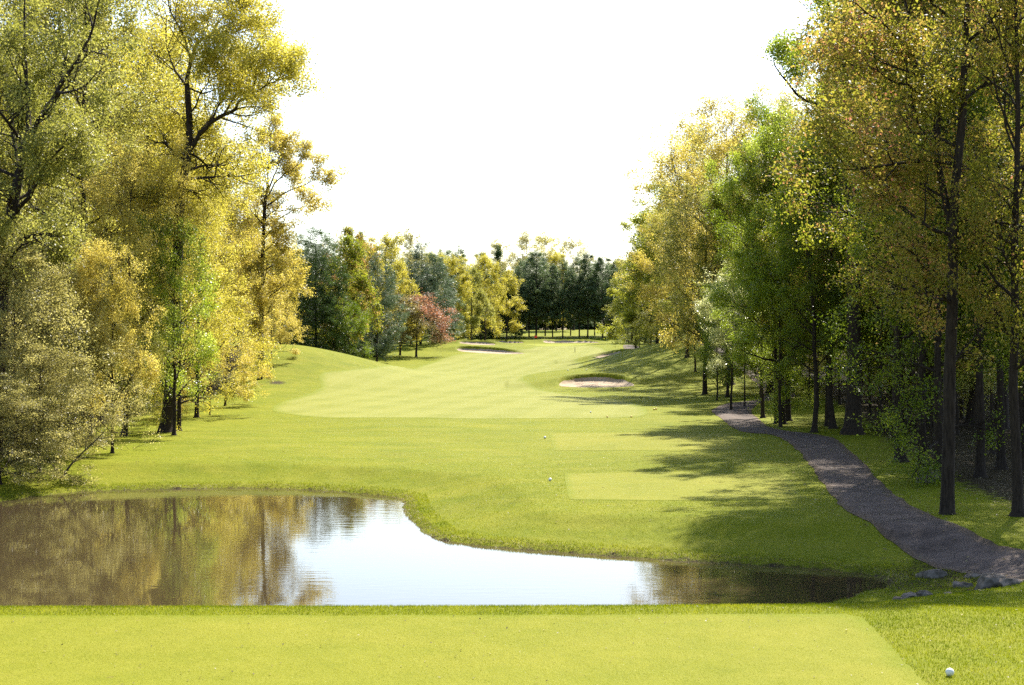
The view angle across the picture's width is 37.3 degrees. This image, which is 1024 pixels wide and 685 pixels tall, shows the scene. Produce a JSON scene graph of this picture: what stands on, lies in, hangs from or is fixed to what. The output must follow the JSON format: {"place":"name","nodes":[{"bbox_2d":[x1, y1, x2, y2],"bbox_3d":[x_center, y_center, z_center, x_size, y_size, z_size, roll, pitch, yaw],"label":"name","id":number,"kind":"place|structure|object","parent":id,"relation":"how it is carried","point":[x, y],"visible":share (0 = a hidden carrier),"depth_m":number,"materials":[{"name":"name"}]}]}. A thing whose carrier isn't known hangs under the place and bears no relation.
{"place":"outdoors","nodes":[
{"label":"outdoors","id":0,"kind":"place"},
{"bbox_2d":[0,0,840,328],"label":"sky","id":1,"kind":"structure","parent":0,"point":[473,124],"materials":[{"name":"white"}]},
{"bbox_2d":[0,488,888,606],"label":"water","id":2,"kind":"structure","parent":0,"point":[235,546],"depth_m":41.05,"materials":[{"name":"clear liquid"}]},
{"bbox_2d":[0,329,1023,684],"bbox_3d":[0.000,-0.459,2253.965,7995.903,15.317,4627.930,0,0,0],"label":"ground","id":3,"kind":"structure","parent":0,"point":[668,381],"depth_m":64.99,"materials":[{"name":"green plant"}]},
{"bbox_2d":[0,371,82,486],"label":"willow tree","id":4,"kind":"object","parent":3,"relation":"on","point":[14,385],"visible":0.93,"depth_m":60.41,"materials":[{"name":"green plant"}]},
{"bbox_2d":[4,213,101,454],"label":"willow tree","id":5,"kind":"object","parent":3,"relation":"on","point":[50,343],"visible":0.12,"depth_m":69.78,"materials":[{"name":"green plant"}]},
{"bbox_2d":[0,236,130,480],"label":"willow tree","id":6,"kind":"object","parent":3,"relation":"on","point":[33,261],"visible":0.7,"depth_m":64.22,"materials":[{"name":"green plant"}]},
{"bbox_2d":[0,340,135,486],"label":"willow tree","id":7,"kind":"object","parent":3,"relation":"on","point":[42,359],"visible":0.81,"depth_m":62.78,"materials":[{"name":"green plant"}]},
{"bbox_2d":[41,417,107,477],"bbox_3d":[-18.164,4.573,63.023,2.826,2.900,0.855,0,0,-18],"label":"sapling","id":8,"kind":"object","parent":3,"relation":"on","point":[85,440],"visible":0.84,"depth_m":63.02,"materials":[{"name":"green plant"}]},
{"bbox_2d":[0,0,153,460],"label":"ash tree","id":9,"kind":"object","parent":3,"relation":"on","point":[30,147],"visible":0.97,"depth_m":64.45,"materials":[{"name":"green plant"}]},
{"bbox_2d":[0,0,156,356],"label":"tree","id":10,"kind":"object","parent":3,"relation":"on","point":[52,93],"visible":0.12,"depth_m":95.96,"materials":[{"name":"green plant"}]},
{"bbox_2d":[4,257,164,450],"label":"willow tree","id":11,"kind":"object","parent":3,"relation":"on","point":[73,277],"visible":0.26,"depth_m":71.62,"materials":[{"name":"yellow plant"}]},
{"bbox_2d":[19,269,185,442],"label":"willow tree","id":12,"kind":"object","parent":3,"relation":"on","point":[143,350],"visible":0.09,"depth_m":80.41,"materials":[{"name":"green plant"}]},
{"bbox_2d":[0,0,210,354],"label":"maple tree","id":13,"kind":"object","parent":3,"relation":"on","point":[127,74],"visible":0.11,"depth_m":105.91,"materials":[{"name":"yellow plant"}]},
{"bbox_2d":[0,0,217,432],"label":"maple tree","id":14,"kind":"object","parent":3,"relation":"on","point":[138,95],"visible":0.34,"depth_m":89.11,"materials":[{"name":"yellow plant"}]},
{"bbox_2d":[65,232,166,452],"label":"maple tree","id":15,"kind":"object","parent":3,"relation":"on","point":[118,286],"visible":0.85,"depth_m":70.89,"materials":[{"name":"yellow plant"}]},
{"bbox_2d":[41,116,211,435],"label":"maple tree","id":16,"kind":"object","parent":3,"relation":"on","point":[162,167],"visible":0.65,"depth_m":84.80,"materials":[{"name":"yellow plant"}]},
{"bbox_2d":[40,11,247,410],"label":"maple tree","id":17,"kind":"object","parent":3,"relation":"on","point":[174,56],"visible":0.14,"depth_m":117.12,"materials":[{"name":"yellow plant"}]},
{"bbox_2d":[68,88,270,404],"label":"maple tree","id":18,"kind":"object","parent":3,"relation":"on","point":[240,207],"visible":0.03,"depth_m":132.73,"materials":[{"name":"yellow plant"}]},
{"bbox_2d":[120,205,231,434],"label":"maple tree","id":19,"kind":"object","parent":3,"relation":"on","point":[174,311],"visible":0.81,"depth_m":85.61,"materials":[{"name":"green plant"}]},
{"bbox_2d":[125,176,232,431],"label":"maple tree","id":20,"kind":"object","parent":3,"relation":"on","point":[178,410],"visible":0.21,"depth_m":92.00,"materials":[{"name":"green leaf"},{"name":"dark bark"}]},
{"bbox_2d":[144,155,253,418],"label":"maple tree","id":21,"kind":"object","parent":3,"relation":"on","point":[221,283],"visible":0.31,"depth_m":107.92,"materials":[{"name":"yellow plant"}]},
{"bbox_2d":[150,157,276,392],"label":"maple tree","id":22,"kind":"object","parent":3,"relation":"on","point":[254,237],"visible":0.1,"depth_m":150.14,"materials":[{"name":"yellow plant"}]},
{"bbox_2d":[118,0,330,432],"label":"oak tree","id":23,"kind":"object","parent":3,"relation":"on","point":[252,62],"visible":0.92,"depth_m":88.55,"materials":[{"name":"yellow plant"}]},
{"bbox_2d":[176,305,274,415],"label":"maple tree","id":24,"kind":"object","parent":3,"relation":"on","point":[248,357],"visible":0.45,"depth_m":111.09,"materials":[{"name":"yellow plant"}]},
{"bbox_2d":[184,128,267,361],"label":"maple tree","id":25,"kind":"object","parent":3,"relation":"on","point":[253,226],"visible":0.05,"depth_m":173.85,"materials":[{"name":"yellow plant"}]},
{"bbox_2d":[181,279,282,405],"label":"maple tree","id":26,"kind":"object","parent":3,"relation":"on","point":[241,317],"visible":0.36,"depth_m":127.85,"materials":[{"name":"yellow plant"}]},
{"bbox_2d":[245,289,310,358],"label":"maple tree","id":27,"kind":"object","parent":3,"relation":"on","point":[295,351],"visible":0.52,"depth_m":177.87,"materials":[{"name":"yellow plant"}]},
{"bbox_2d":[264,239,305,343],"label":"maple tree","id":28,"kind":"object","parent":3,"relation":"on","point":[291,292],"visible":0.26,"depth_m":199.08,"materials":[{"name":"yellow plant"}]},
{"bbox_2d":[222,112,353,379],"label":"maple tree","id":29,"kind":"object","parent":3,"relation":"on","point":[282,147],"visible":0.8,"depth_m":163.85,"materials":[{"name":"yellow plant"}]},
{"bbox_2d":[267,223,362,357],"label":"spruce tree","id":30,"kind":"object","parent":3,"relation":"on","point":[327,305],"visible":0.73,"depth_m":214.65,"materials":[{"name":"green plant"}]},
{"bbox_2d":[302,232,384,352],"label":"maple tree","id":31,"kind":"object","parent":3,"relation":"on","point":[352,255],"visible":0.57,"depth_m":221.33,"materials":[{"name":"green plant"}]},
{"bbox_2d":[319,298,377,359],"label":"maple tree","id":32,"kind":"object","parent":3,"relation":"on","point":[361,324],"visible":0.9,"depth_m":213.00,"materials":[{"name":"green plant"}]},
{"bbox_2d":[323,223,381,345],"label":"maple tree","id":33,"kind":"object","parent":3,"relation":"on","point":[349,230],"visible":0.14,"depth_m":255.44,"materials":[{"name":"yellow plant"}]},
{"bbox_2d":[352,253,412,362],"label":"pine tree","id":34,"kind":"object","parent":3,"relation":"on","point":[387,300],"visible":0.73,"depth_m":246.52,"materials":[{"name":"green plant"}]},
{"bbox_2d":[356,229,408,342],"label":"maple tree","id":35,"kind":"object","parent":3,"relation":"on","point":[387,244],"visible":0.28,"depth_m":286.97,"materials":[{"name":"yellow plant"}]},
{"bbox_2d":[378,259,427,354],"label":"maple tree","id":36,"kind":"object","parent":3,"relation":"on","point":[403,288],"visible":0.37,"depth_m":273.92,"materials":[{"name":"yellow plant"}]},
{"bbox_2d":[398,227,433,344],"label":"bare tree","id":37,"kind":"object","parent":3,"relation":"on","point":[410,240],"visible":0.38,"depth_m":329.68,"materials":[{"name":"green plant"}]},
{"bbox_2d":[380,288,461,356],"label":"red maple","id":38,"kind":"object","parent":3,"relation":"on","point":[419,306],"visible":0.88,"depth_m":267.61,"materials":[{"name":"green plant"}]},
{"bbox_2d":[394,241,462,343],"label":"pine tree","id":39,"kind":"object","parent":3,"relation":"on","point":[445,299],"visible":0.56,"depth_m":301.49,"materials":[{"name":"green plant"}]},
{"bbox_2d":[416,258,467,340],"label":"pine tree","id":40,"kind":"object","parent":3,"relation":"on","point":[452,287],"visible":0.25,"depth_m":311.37,"materials":[{"name":"green plant"}]},
{"bbox_2d":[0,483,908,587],"bbox_3d":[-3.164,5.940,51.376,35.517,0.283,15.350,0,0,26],"label":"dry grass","id":41,"kind":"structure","parent":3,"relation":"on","point":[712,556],"depth_m":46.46,"materials":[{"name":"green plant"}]},
{"bbox_2d":[438,252,477,340],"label":"maple tree","id":42,"kind":"object","parent":3,"relation":"on","point":[463,285],"visible":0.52,"depth_m":334.33,"materials":[{"name":"yellow plant"}]},
{"bbox_2d":[272,346,647,418],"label":"fairway","id":43,"kind":"structure","parent":3,"relation":"on","point":[481,386],"depth_m":155.74,"materials":[{"name":"green plant"}]},
{"bbox_2d":[0,613,927,684],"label":"tee","id":44,"kind":"object","parent":3,"relation":"on","point":[552,663],"visible":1,"depth_m":21.46,"materials":[{"name":"green plant"}]},
{"bbox_2d":[0,480,928,586],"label":"grass","id":45,"kind":"structure","parent":3,"relation":"on","point":[457,534],"depth_m":46.29,"materials":[{"name":"green plant"}]},
{"bbox_2d":[451,266,495,339],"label":"maple tree","id":46,"kind":"object","parent":3,"relation":"on","point":[474,320],"visible":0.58,"depth_m":344.30,"materials":[{"name":"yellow plant"}]},
{"bbox_2d":[466,251,508,340],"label":"maple tree","id":47,"kind":"object","parent":3,"relation":"on","point":[484,260],"visible":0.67,"depth_m":371.28,"materials":[{"name":"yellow plant"}]},
{"bbox_2d":[464,243,527,338],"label":"spruce tree","id":48,"kind":"object","parent":3,"relation":"on","point":[498,253],"visible":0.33,"depth_m":410.66,"materials":[{"name":"green plant"}]},
{"bbox_2d":[488,268,527,339],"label":"maple tree","id":49,"kind":"object","parent":3,"relation":"on","point":[513,284],"visible":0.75,"depth_m":391.31,"materials":[{"name":"yellow plant"}]},
{"bbox_2d":[0,602,1023,684],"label":"grass","id":50,"kind":"structure","parent":3,"relation":"on","point":[984,608],"depth_m":24.72,"materials":[{"name":"green plant"}]},
{"bbox_2d":[499,228,558,330],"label":"poplar tree","id":51,"kind":"object","parent":3,"relation":"on","point":[523,242],"visible":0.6,"depth_m":468.30,"materials":[{"name":"yellow leaf"},{"name":"dark bark"}]},
{"bbox_2d":[513,253,547,336],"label":"pine tree","id":52,"kind":"object","parent":3,"relation":"on","point":[531,288],"visible":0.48,"depth_m":416.19,"materials":[{"name":"green plant"}]},
{"bbox_2d":[516,249,560,335],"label":"pine tree","id":53,"kind":"object","parent":3,"relation":"on","point":[538,298],"visible":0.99,"depth_m":410.86,"materials":[{"name":"green plant"}]},
{"bbox_2d":[526,229,569,329],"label":"poplar tree","id":54,"kind":"object","parent":3,"relation":"on","point":[550,240],"visible":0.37,"depth_m":479.65,"materials":[{"name":"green plant"}]},
{"bbox_2d":[546,258,580,337],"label":"pine tree","id":55,"kind":"object","parent":3,"relation":"on","point":[567,282],"visible":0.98,"depth_m":412.17,"materials":[{"name":"green plant"}]},
{"bbox_2d":[556,235,595,329],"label":"poplar tree","id":56,"kind":"object","parent":3,"relation":"on","point":[565,244],"visible":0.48,"depth_m":473.55,"materials":[{"name":"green plant"}]},
{"bbox_2d":[563,253,596,336],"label":"pine tree","id":57,"kind":"object","parent":3,"relation":"on","point":[577,270],"visible":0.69,"depth_m":416.05,"materials":[{"name":"green plant"}]},
{"bbox_2d":[569,251,603,337],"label":"pine tree","id":58,"kind":"object","parent":3,"relation":"on","point":[585,262],"visible":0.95,"depth_m":413.15,"materials":[{"name":"green plant"}]},
{"bbox_2d":[559,377,633,387],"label":"sand bunker","id":59,"kind":"object","parent":3,"relation":"on","point":[594,382],"visible":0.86,"depth_m":172.71},
{"bbox_2d":[583,254,621,337],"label":"pine tree","id":60,"kind":"object","parent":3,"relation":"on","point":[604,299],"visible":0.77,"depth_m":411.19,"materials":[{"name":"green plant"}]},
{"bbox_2d":[602,254,651,340],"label":"tree","id":61,"kind":"object","parent":3,"relation":"on","point":[623,269],"visible":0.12,"depth_m":329.77,"materials":[{"name":"green plant"}]},
{"bbox_2d":[595,252,667,348],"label":"maple tree","id":62,"kind":"object","parent":3,"relation":"on","point":[610,331],"visible":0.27,"depth_m":262.85,"materials":[{"name":"yellow plant"}]},
{"bbox_2d":[617,300,660,346],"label":"maple tree","id":63,"kind":"object","parent":3,"relation":"on","point":[635,337],"visible":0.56,"depth_m":239.90,"materials":[{"name":"green plant"}]},
{"bbox_2d":[549,432,749,449],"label":"tee","id":64,"kind":"object","parent":3,"relation":"on","point":[646,441],"visible":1,"depth_m":80.39,"materials":[{"name":"green plant"}]},
{"bbox_2d":[611,209,688,343],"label":"maple tree","id":65,"kind":"object","parent":3,"relation":"on","point":[624,224],"visible":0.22,"depth_m":235.66,"materials":[{"name":"yellow plant"}]},
{"bbox_2d":[610,134,731,343],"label":"maple tree","id":66,"kind":"object","parent":3,"relation":"on","point":[644,261],"visible":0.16,"depth_m":204.66,"materials":[{"name":"yellow plant"}]},
{"bbox_2d":[625,175,723,336],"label":"maple tree","id":67,"kind":"object","parent":3,"relation":"on","point":[648,249],"visible":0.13,"depth_m":224.40,"materials":[{"name":"green plant"}]},
{"bbox_2d":[635,112,720,357],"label":"ash tree","id":68,"kind":"object","parent":3,"relation":"on","point":[687,355],"visible":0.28,"depth_m":190.03,"materials":[{"name":"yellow plant"}]},
{"bbox_2d":[564,472,803,499],"bbox_3d":[6.405,5.236,56.031,9.001,0.106,10.494,0,0,0],"label":"tee","id":69,"kind":"object","parent":3,"relation":"on","point":[663,485],"visible":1,"depth_m":55.56,"materials":[{"name":"green plant"}]},
{"bbox_2d":[655,275,715,371],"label":"maple tree","id":70,"kind":"object","parent":3,"relation":"on","point":[666,311],"visible":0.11,"depth_m":176.92,"materials":[{"name":"green plant"}]},
{"bbox_2d":[630,177,747,394],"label":"maple tree","id":71,"kind":"object","parent":3,"relation":"on","point":[684,323],"visible":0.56,"depth_m":151.13,"materials":[{"name":"green plant"}]},
{"bbox_2d":[615,77,807,384],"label":"maple tree","id":72,"kind":"object","parent":3,"relation":"on","point":[719,150],"visible":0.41,"depth_m":164.13,"materials":[{"name":"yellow plant"}]},
{"bbox_2d":[690,299,738,399],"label":"maple tree","id":73,"kind":"object","parent":3,"relation":"on","point":[706,346],"visible":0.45,"depth_m":139.93,"materials":[{"name":"green plant"}]},
{"bbox_2d":[688,182,743,396],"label":"maple tree","id":74,"kind":"object","parent":3,"relation":"on","point":[713,207],"visible":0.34,"depth_m":146.53,"materials":[{"name":"green plant"}]},
{"bbox_2d":[691,261,772,409],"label":"maple tree","id":75,"kind":"object","parent":3,"relation":"on","point":[703,306],"visible":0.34,"depth_m":121.93,"materials":[{"name":"green plant"}]},
{"bbox_2d":[709,201,788,417],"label":"maple tree","id":76,"kind":"object","parent":3,"relation":"on","point":[762,415],"visible":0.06,"depth_m":107.90,"materials":[{"name":"green plant"}]},
{"bbox_2d":[700,132,813,423],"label":"maple tree","id":77,"kind":"object","parent":3,"relation":"on","point":[738,203],"visible":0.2,"depth_m":100.46,"materials":[{"name":"green plant"}]},
{"bbox_2d":[688,302,825,393],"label":"understorey tree","id":78,"kind":"object","parent":3,"relation":"on","point":[738,372],"visible":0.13,"depth_m":148.53,"materials":[{"name":"green plant"}]},
{"bbox_2d":[699,92,828,420],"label":"maple tree","id":79,"kind":"object","parent":3,"relation":"on","point":[763,113],"visible":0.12,"depth_m":104.14,"materials":[{"name":"green plant"}]},
{"bbox_2d":[710,86,825,393],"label":"maple tree","id":80,"kind":"object","parent":3,"relation":"on","point":[771,384],"visible":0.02,"depth_m":149.68,"materials":[{"name":"green plant"}]},
{"bbox_2d":[693,101,844,424],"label":"maple tree","id":81,"kind":"object","parent":3,"relation":"on","point":[738,351],"visible":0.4,"depth_m":99.23,"materials":[{"name":"green plant"}]},
{"bbox_2d":[700,237,841,426],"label":"maple tree","id":82,"kind":"object","parent":3,"relation":"on","point":[758,302],"visible":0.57,"depth_m":94.29,"materials":[{"name":"green plant"}]},
{"bbox_2d":[748,101,888,428],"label":"maple tree","id":83,"kind":"object","parent":3,"relation":"on","point":[831,418],"visible":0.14,"depth_m":90.72,"materials":[{"name":"green plant"}]},
{"bbox_2d":[762,137,876,432],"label":"maple tree","id":84,"kind":"object","parent":3,"relation":"on","point":[809,286],"visible":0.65,"depth_m":85.82,"materials":[{"name":"green plant"}]},
{"bbox_2d":[760,241,878,425],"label":"understorey tree","id":85,"kind":"object","parent":3,"relation":"on","point":[826,423],"visible":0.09,"depth_m":95.88,"materials":[{"name":"green plant"}]},
{"bbox_2d":[756,0,903,434],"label":"elm tree","id":86,"kind":"object","parent":3,"relation":"on","point":[852,406],"visible":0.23,"depth_m":83.63,"materials":[{"name":"green plant"}]},
{"bbox_2d":[803,217,913,430],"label":"understorey tree","id":87,"kind":"object","parent":3,"relation":"on","point":[864,330],"visible":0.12,"depth_m":87.83,"materials":[{"name":"green plant"}]},
{"bbox_2d":[761,0,988,462],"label":"maple tree","id":88,"kind":"object","parent":3,"relation":"on","point":[849,239],"visible":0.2,"depth_m":63.82,"materials":[{"name":"green plant"}]},
{"bbox_2d":[735,443,1023,593],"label":"fallen leaves","id":89,"kind":"object","parent":3,"relation":"on","point":[899,494],"visible":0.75,"depth_m":52.59,"materials":[{"name":"plant"}]},
{"bbox_2d":[770,64,995,422],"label":"tree","id":90,"kind":"object","parent":3,"relation":"on","point":[802,90],"visible":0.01,"depth_m":97.50,"materials":[{"name":"green plant"}]},
{"bbox_2d":[777,0,996,468],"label":"maple tree","id":91,"kind":"object","parent":3,"relation":"on","point":[922,371],"visible":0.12,"depth_m":59.66,"materials":[{"name":"green plant"}]},
{"bbox_2d":[751,0,1023,514],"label":"maple tree","id":92,"kind":"object","parent":3,"relation":"on","point":[842,26],"visible":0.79,"depth_m":45.51,"materials":[{"name":"green plant"}]},
{"bbox_2d":[761,0,1023,427],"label":"tree","id":93,"kind":"object","parent":3,"relation":"on","point":[930,366],"depth_m":91.22,"materials":[{"name":"green plant"}]},
{"bbox_2d":[800,559,1023,607],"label":"grass","id":94,"kind":"structure","parent":3,"relation":"on","point":[956,596],"depth_m":33.41,"materials":[{"name":"green plant"}]},
{"bbox_2d":[805,1,1023,433],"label":"tree","id":95,"kind":"object","parent":3,"relation":"on","point":[1020,394],"visible":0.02,"depth_m":69.80,"materials":[{"name":"green plant"}]},
{"bbox_2d":[806,25,1023,488],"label":"maple tree","id":96,"kind":"object","parent":3,"relation":"on","point":[935,462],"visible":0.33,"depth_m":56.91,"materials":[{"name":"green plant"}]},
{"bbox_2d":[856,246,989,442],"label":"understorey tree","id":97,"kind":"object","parent":3,"relation":"on","point":[911,336],"visible":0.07,"depth_m":73.98,"materials":[{"name":"green plant"}]},
{"bbox_2d":[874,241,1023,453],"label":"understorey tree","id":98,"kind":"object","parent":3,"relation":"on","point":[963,384],"visible":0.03,"depth_m":67.51,"materials":[{"name":"green plant"}]},
{"bbox_2d":[878,0,1023,516],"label":"maple tree","id":99,"kind":"object","parent":3,"relation":"on","point":[974,238],"visible":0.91,"depth_m":44.38,"materials":[{"name":"green plant"}]},
{"bbox_2d":[895,0,1023,477],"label":"maple tree","id":100,"kind":"object","parent":3,"relation":"on","point":[980,468],"visible":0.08,"depth_m":57.58,"materials":[{"name":"green plant"}]},
{"bbox_2d":[904,2,1023,469],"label":"maple tree","id":101,"kind":"object","parent":3,"relation":"on","point":[1001,463],"visible":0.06,"depth_m":60.18,"materials":[{"name":"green plant"}]},
{"bbox_2d":[915,233,1023,432],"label":"understorey tree","id":102,"kind":"object","parent":3,"relation":"on","point":[1020,332],"visible":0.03,"depth_m":65.11,"materials":[{"name":"green plant"}]},
{"bbox_2d":[916,169,1023,469],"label":"understorey tree","id":103,"kind":"object","parent":3,"relation":"on","point":[1004,371],"visible":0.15,"depth_m":59.98,"materials":[{"name":"green plant"}]},
{"bbox_2d":[974,573,1005,589],"bbox_3d":[10.611,5.370,33.586,0.888,0.524,0.670,0,0,-21],"label":"boulder","id":104,"kind":"object","parent":3,"relation":"on","point":[987,580],"visible":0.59,"depth_m":33.32,"materials":[{"name":"grey stone"}]},
{"bbox_2d":[623,340,1023,579],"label":"path","id":105,"kind":"structure","parent":0,"point":[926,538],"depth_m":46.37,"materials":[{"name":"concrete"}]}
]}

